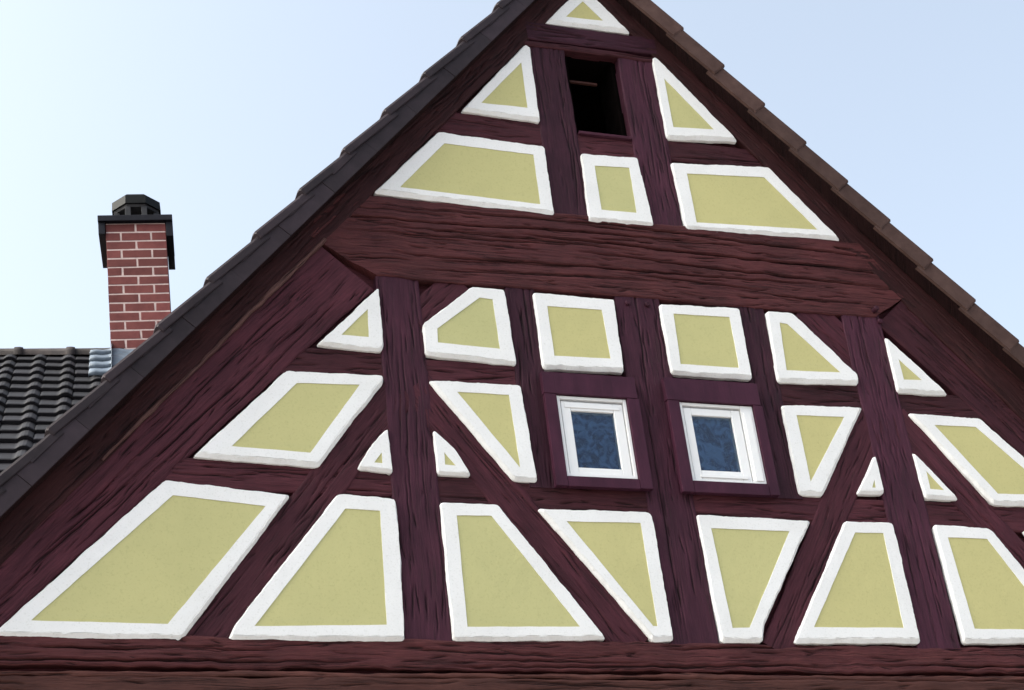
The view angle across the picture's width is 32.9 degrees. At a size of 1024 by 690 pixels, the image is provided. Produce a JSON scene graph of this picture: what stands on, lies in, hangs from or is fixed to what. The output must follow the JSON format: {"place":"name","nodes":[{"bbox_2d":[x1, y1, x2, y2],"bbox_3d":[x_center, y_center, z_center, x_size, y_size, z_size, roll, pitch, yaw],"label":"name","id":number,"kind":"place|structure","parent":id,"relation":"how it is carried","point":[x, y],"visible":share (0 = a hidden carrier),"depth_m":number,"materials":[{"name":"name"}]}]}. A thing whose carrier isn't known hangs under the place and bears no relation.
{"place":"outdoors","nodes":[
{"label":"outdoors","id":0,"kind":"place"},
{"bbox_2d":[0,0,1023,348],"label":"sky","id":1,"kind":"structure","parent":0,"point":[216,112],"materials":[{"name":"blue"}]},
{"label":"ground","id":2,"kind":"structure","parent":0,"visible":0},
{"bbox_2d":[0,194,174,472],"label":"tiled house","id":3,"kind":"structure","parent":2,"relation":"on","point":[42,390],"depth_m":14.11,"materials":[{"name":"stone"}]},
{"bbox_2d":[0,0,1023,689],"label":"half timbered house","id":4,"kind":"structure","parent":2,"relation":"on","point":[576,344],"depth_m":10.73,"materials":[{"name":"paint"}]},
{"bbox_2d":[539,371,652,491],"bbox_3d":[0.508,0.552,10.746,0.640,0.782,0.114,4,-31,-19],"label":"window","id":5,"kind":"structure","parent":4,"relation":"in","point":[595,429],"depth_m":10.73,"materials":[{"name":"white paint"}]},
{"bbox_2d":[661,377,779,497],"bbox_3d":[1.310,0.605,11.028,0.676,0.802,0.114,4,-31,-19],"label":"window","id":6,"kind":"structure","parent":4,"relation":"in","point":[721,444],"depth_m":11.01,"materials":[{"name":"white paint"}]}
]}

